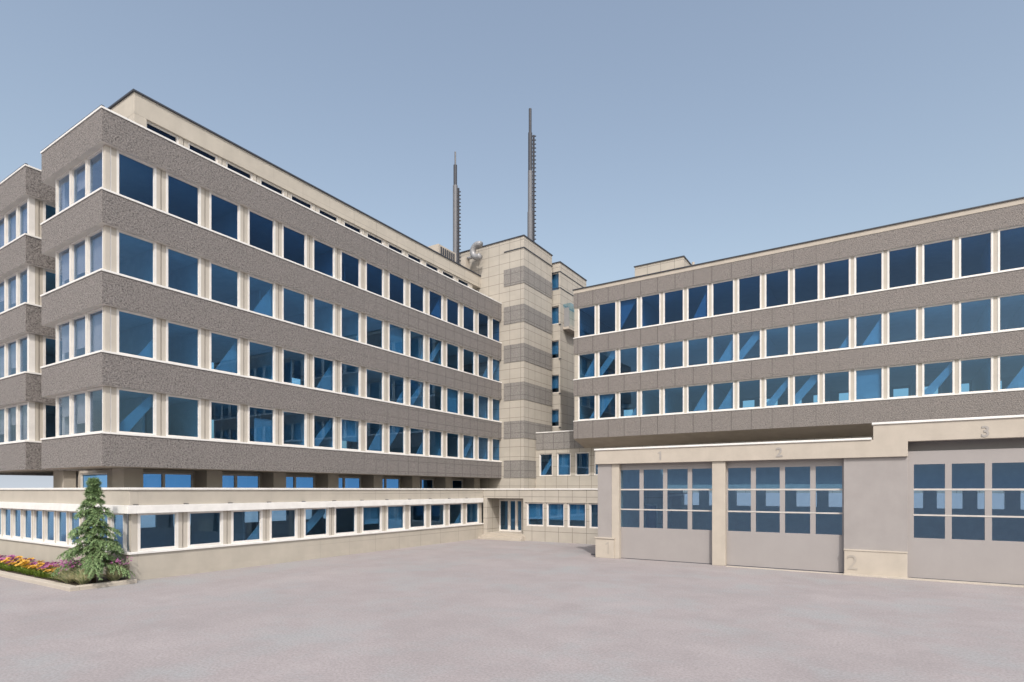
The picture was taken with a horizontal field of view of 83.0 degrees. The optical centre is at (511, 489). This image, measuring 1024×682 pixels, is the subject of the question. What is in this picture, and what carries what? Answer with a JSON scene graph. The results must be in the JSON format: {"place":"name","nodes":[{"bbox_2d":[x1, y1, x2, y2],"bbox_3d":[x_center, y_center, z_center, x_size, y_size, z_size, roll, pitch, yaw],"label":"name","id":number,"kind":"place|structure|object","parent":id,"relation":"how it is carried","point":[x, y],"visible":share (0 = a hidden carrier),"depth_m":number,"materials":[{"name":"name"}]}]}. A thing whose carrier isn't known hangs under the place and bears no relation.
{"place":"outdoors","nodes":[
{"label":"outdoors","id":0,"kind":"place"},
{"bbox_2d":[453,235,552,531],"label":"stair tower","id":1,"kind":"structure","parent":0,"point":[515,273],"depth_m":46.74,"materials":[{"name":"beige stone"}]},
{"bbox_2d":[527,108,535,242],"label":"antenna mast","id":2,"kind":"object","parent":1,"relation":"on","point":[531,223],"visible":0.9,"depth_m":48.07,"materials":[{"name":"grey metal"}]},
{"bbox_2d":[0,493,1023,681],"bbox_3d":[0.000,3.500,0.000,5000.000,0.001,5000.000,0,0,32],"label":"ground","id":3,"kind":"structure","parent":0,"point":[479,610],"depth_m":15.26,"materials":[{"name":"concrete"}]},
{"bbox_2d":[0,557,136,590],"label":"planter","id":4,"kind":"object","parent":3,"relation":"on","point":[72,586],"visible":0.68,"depth_m":21.32,"materials":[{"name":"concrete"}]},
{"bbox_2d":[48,557,83,582],"bbox_3d":[-16.241,2.957,21.217,1.449,0.887,1.528,0,0,8],"label":"tufted plant","id":5,"kind":"object","parent":4,"relation":"on","point":[65,579],"visible":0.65,"depth_m":21.03,"materials":[{"name":"green plant"}]},
{"bbox_2d":[62,560,100,583],"bbox_3d":[-15.502,2.965,20.901,1.492,0.870,1.495,0,0,32],"label":"tufted plant","id":6,"kind":"object","parent":4,"relation":"on","point":[80,578],"visible":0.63,"depth_m":20.71,"materials":[{"name":"green plant"}]},
{"bbox_2d":[50,477,134,582],"bbox_3d":[-15.283,1.476,21.271,2.504,3.951,2.428,0,0,32],"label":"conifer tree","id":7,"kind":"object","parent":4,"relation":"in","point":[93,549],"visible":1,"depth_m":21.06,"materials":[{"name":"green plant"}]},
{"bbox_2d":[101,557,133,580],"bbox_3d":[-14.881,2.957,21.578,1.555,0.887,1.523,0,0,32],"label":"tufted plant","id":8,"kind":"object","parent":4,"relation":"on","point":[116,576],"visible":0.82,"depth_m":21.48,"materials":[{"name":"green plant"}]},
{"bbox_2d":[0,487,483,580],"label":"ground floor annexe","id":9,"kind":"structure","parent":3,"relation":"on","point":[218,534],"depth_m":28.20,"materials":[{"name":"beige concrete"}]},
{"bbox_2d":[0,163,106,487],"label":"side block","id":10,"kind":"structure","parent":9,"relation":"on","point":[27,338],"depth_m":27.66,"materials":[{"name":"concrete"}]},
{"bbox_2d":[0,342,10,377],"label":"window","id":11,"kind":"structure","parent":10,"relation":"in","point":[2,350],"depth_m":29.43,"materials":[{"name":"white glass"}]},
{"bbox_2d":[5,205,22,244],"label":"window","id":12,"kind":"structure","parent":10,"relation":"in","point":[13,217],"depth_m":28.67,"materials":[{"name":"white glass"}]},
{"bbox_2d":[5,272,22,309],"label":"window","id":13,"kind":"structure","parent":10,"relation":"in","point":[13,281],"depth_m":28.67,"materials":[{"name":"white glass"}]},
{"bbox_2d":[5,338,22,375],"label":"window","id":14,"kind":"structure","parent":10,"relation":"in","point":[14,345],"depth_m":28.67,"materials":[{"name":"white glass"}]},
{"bbox_2d":[5,404,22,441],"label":"window","id":15,"kind":"structure","parent":10,"relation":"in","point":[13,407],"depth_m":28.67,"materials":[{"name":"white glass"}]},
{"bbox_2d":[17,199,26,236],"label":"window","id":16,"kind":"structure","parent":10,"relation":"in","point":[24,202],"depth_m":27.90,"materials":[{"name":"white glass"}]},
{"bbox_2d":[17,402,26,440],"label":"window","id":17,"kind":"structure","parent":10,"relation":"in","point":[24,405],"depth_m":27.90,"materials":[{"name":"clear plastic"}]},
{"bbox_2d":[56,511,66,543],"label":"window","id":18,"kind":"structure","parent":9,"relation":"in","point":[58,513],"depth_m":25.80,"materials":[{"name":"white glass"}]},
{"bbox_2d":[111,513,126,550],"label":"window","id":19,"kind":"structure","parent":9,"relation":"in","point":[124,515],"depth_m":22.55,"materials":[{"name":"blue glass"}]},
{"bbox_2d":[137,512,177,550],"bbox_3d":[-14.094,1.653,23.047,0.104,1.470,1.540,0,0,32],"label":"window","id":20,"kind":"structure","parent":9,"relation":"in","point":[175,513],"depth_m":23.07,"materials":[{"name":"white plastic"}]},
{"bbox_2d":[187,511,222,546],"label":"window","id":21,"kind":"structure","parent":9,"relation":"in","point":[220,542],"depth_m":24.75,"materials":[{"name":"white plastic"}]},
{"bbox_2d":[231,510,262,543],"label":"window","id":22,"kind":"structure","parent":9,"relation":"in","point":[257,535],"depth_m":26.73,"materials":[{"name":"white plastic"}]},
{"bbox_2d":[40,89,501,488],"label":"office wing","id":23,"kind":"structure","parent":9,"relation":"on","point":[186,250],"depth_m":28.45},
{"bbox_2d":[56,169,69,213],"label":"window","id":24,"kind":"structure","parent":23,"relation":"in","point":[67,173],"depth_m":25.50,"materials":[{"name":"white plastic"}]},
{"bbox_2d":[56,244,76,287],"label":"window","id":25,"kind":"structure","parent":23,"relation":"in","point":[66,255],"depth_m":25.50,"materials":[{"name":"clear glass"}]},
{"bbox_2d":[56,319,76,361],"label":"window","id":26,"kind":"structure","parent":23,"relation":"in","point":[65,328],"depth_m":25.50,"materials":[{"name":"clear glass"}]},
{"bbox_2d":[56,393,76,436],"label":"window","id":27,"kind":"structure","parent":23,"relation":"in","point":[65,399],"depth_m":25.50,"materials":[{"name":"clear plastic"}]},
{"bbox_2d":[71,158,92,204],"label":"window","id":28,"kind":"structure","parent":23,"relation":"in","point":[81,174],"depth_m":24.68,"materials":[{"name":"clear plastic"}]},
{"bbox_2d":[71,235,92,280],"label":"window","id":29,"kind":"structure","parent":23,"relation":"in","point":[81,249],"depth_m":24.67,"materials":[{"name":"glass"}]},
{"bbox_2d":[71,313,92,357],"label":"window","id":30,"kind":"structure","parent":23,"relation":"in","point":[81,324],"depth_m":24.69,"materials":[{"name":"glass"}]},
{"bbox_2d":[71,390,92,434],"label":"window","id":31,"kind":"structure","parent":23,"relation":"in","point":[81,398],"depth_m":24.69,"materials":[{"name":"white plastic"}]},
{"bbox_2d":[87,147,102,194],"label":"window","id":32,"kind":"structure","parent":23,"relation":"in","point":[100,150],"depth_m":23.87,"materials":[{"name":"white plastic"}]},
{"bbox_2d":[87,227,102,273],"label":"window","id":33,"kind":"structure","parent":23,"relation":"in","point":[98,240],"depth_m":23.87,"materials":[{"name":"glass"}]},
{"bbox_2d":[87,307,102,353],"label":"window","id":34,"kind":"structure","parent":23,"relation":"in","point":[97,318],"depth_m":23.87,"materials":[{"name":"glass"}]},
{"bbox_2d":[87,387,102,432],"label":"window","id":35,"kind":"structure","parent":23,"relation":"in","point":[89,391],"depth_m":23.87,"materials":[{"name":"white glass"}]},
{"bbox_2d":[117,150,155,207],"bbox_3d":[-15.576,-12.802,24.015,0.104,1.830,1.522,0,0,32],"label":"window","id":36,"kind":"structure","parent":23,"relation":"in","point":[118,152],"depth_m":24.17,"materials":[{"name":"white plastic"}]},
{"bbox_2d":[117,229,155,283],"bbox_3d":[-15.576,-9.607,24.015,0.104,1.830,1.522,0,0,32],"label":"window","id":37,"kind":"structure","parent":23,"relation":"in","point":[118,231],"depth_m":24.17,"materials":[{"name":"white plastic"}]},
{"bbox_2d":[117,308,155,359],"bbox_3d":[-15.631,-6.407,24.050,0.234,1.830,1.522,0,0,32],"label":"window","id":38,"kind":"structure","parent":23,"relation":"in","point":[149,351],"depth_m":24.47,"materials":[{"name":"white glass"}]},
{"bbox_2d":[117,388,155,434],"bbox_3d":[-15.631,-3.207,24.050,0.234,1.830,1.522,0,0,32],"label":"window","id":39,"kind":"structure","parent":23,"relation":"in","point":[124,426],"depth_m":24.15,"materials":[{"name":"blue glass"}]},
{"bbox_2d":[147,121,178,142],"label":"window","id":40,"kind":"structure","parent":23,"relation":"in","point":[150,126],"depth_m":26.88,"materials":[{"name":"white glass"}]},
{"bbox_2d":[166,172,200,224],"bbox_3d":[-14.550,-12.802,25.632,0.104,1.830,1.522,0,0,32],"label":"window","id":41,"kind":"structure","parent":23,"relation":"in","point":[167,174],"depth_m":25.82,"materials":[{"name":"white glass"}]},
{"bbox_2d":[166,246,200,295],"bbox_3d":[-14.550,-9.607,25.632,0.104,1.830,1.522,0,0,32],"label":"window","id":42,"kind":"structure","parent":23,"relation":"in","point":[199,258],"depth_m":25.82,"materials":[{"name":"white glass"}]},
{"bbox_2d":[166,320,200,367],"bbox_3d":[-14.550,-6.407,25.632,0.104,1.830,1.522,0,0,32],"label":"window","id":43,"kind":"structure","parent":23,"relation":"in","point":[199,329],"depth_m":25.80,"materials":[{"name":"white glass"}]},
{"bbox_2d":[166,394,200,438],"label":"window","id":44,"kind":"structure","parent":23,"relation":"in","point":[167,395],"depth_m":25.76,"materials":[{"name":"white plastic"}]},
{"bbox_2d":[209,191,239,240],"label":"window","id":45,"kind":"structure","parent":23,"relation":"in","point":[210,193],"depth_m":27.45,"materials":[{"name":"white plastic"}]},
{"bbox_2d":[209,261,239,307],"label":"window","id":46,"kind":"structure","parent":23,"relation":"in","point":[210,262],"depth_m":27.50,"materials":[{"name":"white plastic"}]},
{"bbox_2d":[209,330,239,374],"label":"window","id":47,"kind":"structure","parent":23,"relation":"in","point":[230,363],"depth_m":27.62,"materials":[{"name":"blue glass"}]},
{"bbox_2d":[209,400,239,441],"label":"window","id":48,"kind":"structure","parent":23,"relation":"in","point":[238,405],"depth_m":27.37,"materials":[{"name":"white plastic"}]},
{"bbox_2d":[248,208,274,253],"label":"window","id":49,"kind":"structure","parent":23,"relation":"in","point":[249,210],"depth_m":29.13,"materials":[{"name":"white plastic"}]},
{"bbox_2d":[248,274,274,317],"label":"window","id":50,"kind":"structure","parent":23,"relation":"in","point":[266,306],"depth_m":29.25,"materials":[{"name":"blue glass"}]},
{"bbox_2d":[248,340,274,380],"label":"window","id":51,"kind":"structure","parent":23,"relation":"in","point":[273,347],"depth_m":29.11,"materials":[{"name":"white plastic"}]},
{"bbox_2d":[248,405,274,443],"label":"window","id":52,"kind":"structure","parent":23,"relation":"in","point":[264,429],"depth_m":29.09,"materials":[{"name":"blue glass"}]},
{"bbox_2d":[282,224,306,266],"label":"window","id":53,"kind":"structure","parent":23,"relation":"in","point":[305,235],"depth_m":30.82,"materials":[{"name":"white plastic"}]},
{"bbox_2d":[282,286,306,326],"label":"window","id":54,"kind":"structure","parent":23,"relation":"in","point":[305,295],"depth_m":30.85,"materials":[{"name":"white plastic"}]},
{"bbox_2d":[282,348,306,386],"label":"window","id":55,"kind":"structure","parent":23,"relation":"in","point":[305,354],"depth_m":30.79,"materials":[{"name":"white plastic"}]},
{"bbox_2d":[282,410,306,446],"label":"window","id":56,"kind":"structure","parent":23,"relation":"in","point":[305,414],"depth_m":30.74,"materials":[{"name":"white plastic"}]},
{"bbox_2d":[313,355,334,391],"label":"window","id":57,"kind":"structure","parent":23,"relation":"in","point":[327,382],"depth_m":32.51,"materials":[{"name":"blue glass"}]},
{"bbox_2d":[313,414,334,448],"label":"window","id":58,"kind":"structure","parent":23,"relation":"in","point":[318,439],"depth_m":32.34,"materials":[{"name":"blue glass"}]},
{"bbox_2d":[340,418,360,450],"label":"window","id":59,"kind":"structure","parent":23,"relation":"in","point":[350,429],"depth_m":33.93,"materials":[{"name":"blue glass"}]},
{"bbox_2d":[365,421,383,452],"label":"window","id":60,"kind":"structure","parent":23,"relation":"in","point":[375,446],"depth_m":35.68,"materials":[{"name":"blue glass"}]},
{"bbox_2d":[388,322,404,354],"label":"window","id":61,"kind":"structure","parent":23,"relation":"in","point":[394,331],"depth_m":37.09,"materials":[{"name":"blue glass"}]},
{"bbox_2d":[388,424,404,453],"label":"window","id":62,"kind":"structure","parent":23,"relation":"in","point":[393,430],"depth_m":36.93,"materials":[{"name":"blue glass"}]},
{"bbox_2d":[409,378,424,407],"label":"window","id":63,"kind":"structure","parent":23,"relation":"in","point":[411,400],"depth_m":38.77,"materials":[{"name":"blue glass"}]},
{"bbox_2d":[429,289,442,319],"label":"window","id":64,"kind":"structure","parent":23,"relation":"in","point":[436,311],"depth_m":40.61,"materials":[{"name":"blue glass"}]},
{"bbox_2d":[429,244,455,261],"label":"ventilation unit","id":65,"kind":"object","parent":23,"relation":"on","point":[444,251],"visible":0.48,"depth_m":44.94,"materials":[{"name":"grey metal"}]},
{"bbox_2d":[446,387,459,413],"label":"window","id":66,"kind":"structure","parent":23,"relation":"in","point":[451,393],"depth_m":42.03,"materials":[{"name":"blue glass"}]},
{"bbox_2d":[453,151,460,262],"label":"antenna mast","id":67,"kind":"object","parent":23,"relation":"on","point":[456,220],"visible":0.87,"depth_m":47.85,"materials":[{"name":"grey metal"}]},
{"bbox_2d":[461,241,482,268],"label":"duct bend","id":68,"kind":"object","parent":23,"relation":"on","point":[465,261],"visible":0.91,"depth_m":47.22,"materials":[{"name":"metal"}]},
{"bbox_2d":[270,508,297,539],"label":"window","id":69,"kind":"structure","parent":9,"relation":"in","point":[295,510],"depth_m":28.21,"materials":[{"name":"grey glass"}]},
{"bbox_2d":[304,507,328,537],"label":"window","id":70,"kind":"structure","parent":9,"relation":"in","point":[320,512],"depth_m":29.62,"materials":[{"name":"glass"}]},
{"bbox_2d":[362,506,381,532],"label":"window","id":71,"kind":"structure","parent":9,"relation":"in","point":[370,514],"depth_m":32.88,"materials":[{"name":"glass"}]},
{"bbox_2d":[387,505,404,530],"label":"window","id":72,"kind":"structure","parent":9,"relation":"in","point":[394,512],"depth_m":34.55,"materials":[{"name":"blue glass"}]},
{"bbox_2d":[478,430,1023,543],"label":"entrance block","id":73,"kind":"structure","parent":3,"relation":"on","point":[559,503],"depth_m":39.92,"materials":[{"name":"beige concrete"}]},
{"bbox_2d":[527,503,543,525],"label":"window","id":74,"kind":"structure","parent":73,"relation":"in","point":[534,510],"depth_m":39.71,"materials":[{"name":"blue glass"}]},
{"bbox_2d":[547,503,563,526],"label":"window","id":75,"kind":"structure","parent":73,"relation":"in","point":[555,511],"depth_m":38.85,"materials":[{"name":"blue glass"}]},
{"bbox_2d":[557,453,570,475],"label":"window","id":76,"kind":"structure","parent":73,"relation":"in","point":[563,459],"depth_m":46.24,"materials":[{"name":"blue glass"}]},
{"bbox_2d":[552,261,586,430],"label":"link block","id":77,"kind":"structure","parent":73,"relation":"on","point":[566,279],"depth_m":50.02,"materials":[{"name":"beige stone"}]},
{"bbox_2d":[568,503,585,527],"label":"window","id":78,"kind":"structure","parent":73,"relation":"in","point":[576,511],"depth_m":38.01,"materials":[{"name":"blue glass"}]},
{"bbox_2d":[645,504,656,527],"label":"window","id":79,"kind":"structure","parent":73,"relation":"in","point":[651,516],"depth_m":35.34,"materials":[{"name":"blue glass"}]},
{"bbox_2d":[572,197,1023,447],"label":"office wing","id":80,"kind":"structure","parent":73,"relation":"on","point":[869,320],"depth_m":35.94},
{"bbox_2d":[578,352,595,378],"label":"window","id":81,"kind":"structure","parent":80,"relation":"in","point":[591,372],"depth_m":42.95,"materials":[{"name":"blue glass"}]},
{"bbox_2d":[598,349,616,376],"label":"window","id":82,"kind":"structure","parent":80,"relation":"in","point":[613,355],"depth_m":42.20,"materials":[{"name":"blue glass"}]},
{"bbox_2d":[598,392,616,418],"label":"window","id":83,"kind":"structure","parent":80,"relation":"in","point":[604,399],"depth_m":42.32,"materials":[{"name":"blue glass"}]},
{"bbox_2d":[619,297,637,330],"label":"window","id":84,"kind":"structure","parent":80,"relation":"in","point":[625,305],"depth_m":41.50,"materials":[{"name":"blue glass"}]},
{"bbox_2d":[634,255,694,276],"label":"rooftop hut","id":85,"kind":"object","parent":80,"relation":"on","point":[664,265],"visible":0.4,"depth_m":42.74,"materials":[{"name":"beige concrete"}]},
{"bbox_2d":[687,284,708,319],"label":"window","id":86,"kind":"structure","parent":80,"relation":"in","point":[703,309],"depth_m":38.59,"materials":[{"name":"blue glass"}]},
{"bbox_2d":[687,383,708,412],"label":"window","id":87,"kind":"structure","parent":80,"relation":"in","point":[703,405],"depth_m":38.59,"materials":[{"name":"blue glass"}]},
{"bbox_2d":[712,333,733,363],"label":"window","id":88,"kind":"structure","parent":80,"relation":"in","point":[728,355],"depth_m":37.72,"materials":[{"name":"blue glass"}]},
{"bbox_2d":[712,381,733,410],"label":"window","id":89,"kind":"structure","parent":80,"relation":"in","point":[728,403],"depth_m":37.72,"materials":[{"name":"blue glass"}]},
{"bbox_2d":[737,329,760,360],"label":"window","id":90,"kind":"structure","parent":80,"relation":"in","point":[754,338],"depth_m":37.02,"materials":[{"name":"blue glass"}]},
{"bbox_2d":[765,376,789,406],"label":"window","id":91,"kind":"structure","parent":80,"relation":"in","point":[783,387],"depth_m":36.07,"materials":[{"name":"blue glass"}]},
{"bbox_2d":[793,373,818,404],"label":"window","id":92,"kind":"structure","parent":80,"relation":"in","point":[814,378],"depth_m":35.28,"materials":[{"name":"blue glass"}]},
{"bbox_2d":[823,257,850,298],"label":"window","id":93,"kind":"structure","parent":80,"relation":"in","point":[849,258],"depth_m":34.22,"materials":[{"name":"white plastic"}]},
{"bbox_2d":[823,317,850,350],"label":"window","id":94,"kind":"structure","parent":80,"relation":"in","point":[847,343],"depth_m":34.17,"materials":[{"name":"white glass"}]},
{"bbox_2d":[854,251,882,293],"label":"window","id":95,"kind":"structure","parent":80,"relation":"in","point":[881,252],"depth_m":33.38,"materials":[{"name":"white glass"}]},
{"bbox_2d":[854,312,882,347],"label":"window","id":96,"kind":"structure","parent":80,"relation":"in","point":[875,337],"depth_m":33.37,"materials":[{"name":"blue glass"}]},
{"bbox_2d":[854,367,882,400],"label":"window","id":97,"kind":"structure","parent":80,"relation":"in","point":[868,382],"depth_m":33.52,"materials":[{"name":"blue glass"}]},
{"bbox_2d":[887,245,917,288],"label":"window","id":98,"kind":"structure","parent":80,"relation":"in","point":[916,246],"depth_m":32.52,"materials":[{"name":"white plastic"}]},
{"bbox_2d":[887,307,917,343],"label":"window","id":99,"kind":"structure","parent":80,"relation":"in","point":[916,308],"depth_m":32.51,"materials":[{"name":"white glass"}]},
{"bbox_2d":[887,363,917,398],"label":"window","id":100,"kind":"structure","parent":80,"relation":"in","point":[916,364],"depth_m":32.53,"materials":[{"name":"white plastic"}]},
{"bbox_2d":[922,238,954,282],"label":"window","id":101,"kind":"structure","parent":80,"relation":"in","point":[953,239],"depth_m":31.47,"materials":[{"name":"white glass"}]},
{"bbox_2d":[922,302,954,339],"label":"window","id":102,"kind":"structure","parent":80,"relation":"in","point":[953,304],"depth_m":31.53,"materials":[{"name":"white plastic"}]},
{"bbox_2d":[922,360,954,395],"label":"window","id":103,"kind":"structure","parent":80,"relation":"in","point":[929,391],"depth_m":31.73,"materials":[{"name":"blue glass"}]},
{"bbox_2d":[959,231,992,277],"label":"window","id":104,"kind":"structure","parent":80,"relation":"in","point":[991,232],"depth_m":30.78,"materials":[{"name":"white plastic"}]},
{"bbox_2d":[959,297,992,335],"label":"window","id":105,"kind":"structure","parent":80,"relation":"in","point":[991,298],"depth_m":30.78,"materials":[{"name":"white plastic"}]},
{"bbox_2d":[959,356,992,392],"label":"window","id":106,"kind":"structure","parent":80,"relation":"in","point":[991,357],"depth_m":30.78,"materials":[{"name":"white plastic"}]},
{"bbox_2d":[998,353,1023,390],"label":"window","id":107,"kind":"structure","parent":80,"relation":"in","point":[1018,382],"depth_m":30.05,"materials":[{"name":"white plastic"}]},
{"bbox_2d":[591,415,1023,584],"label":"fire garage","id":108,"kind":"structure","parent":3,"relation":"on","point":[877,523],"depth_m":25.93,"materials":[{"name":"beige concrete"}]},
{"bbox_2d":[621,464,711,563],"bbox_3d":[7.513,1.140,28.369,4.630,4.720,0.082,0,0,32],"label":"sectional door","id":109,"kind":"structure","parent":108,"relation":"in","point":[689,545],"depth_m":28.32,"materials":[{"name":"grey metal"}]},
{"bbox_2d":[727,461,843,572],"bbox_3d":[11.942,1.140,25.559,4.716,4.720,0.082,0,0,32],"label":"sectional door","id":110,"kind":"structure","parent":108,"relation":"in","point":[812,551],"depth_m":25.49,"materials":[{"name":"grey metal"}]},
{"bbox_2d":[908,448,1023,584],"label":"sectional door","id":111,"kind":"structure","parent":108,"relation":"in","point":[987,560],"depth_m":22.05,"materials":[{"name":"grey metal"}]},
{"bbox_2d":[0,0,1023,487],"label":"sky","id":112,"kind":"structure","parent":0,"point":[702,131],"materials":[{"name":"blue"}]},
{"bbox_2d":[726,566,1023,587],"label":"pavement","id":113,"kind":"structure","parent":0,"point":[979,583],"depth_m":22.59,"materials":[{"name":"grey concrete"}]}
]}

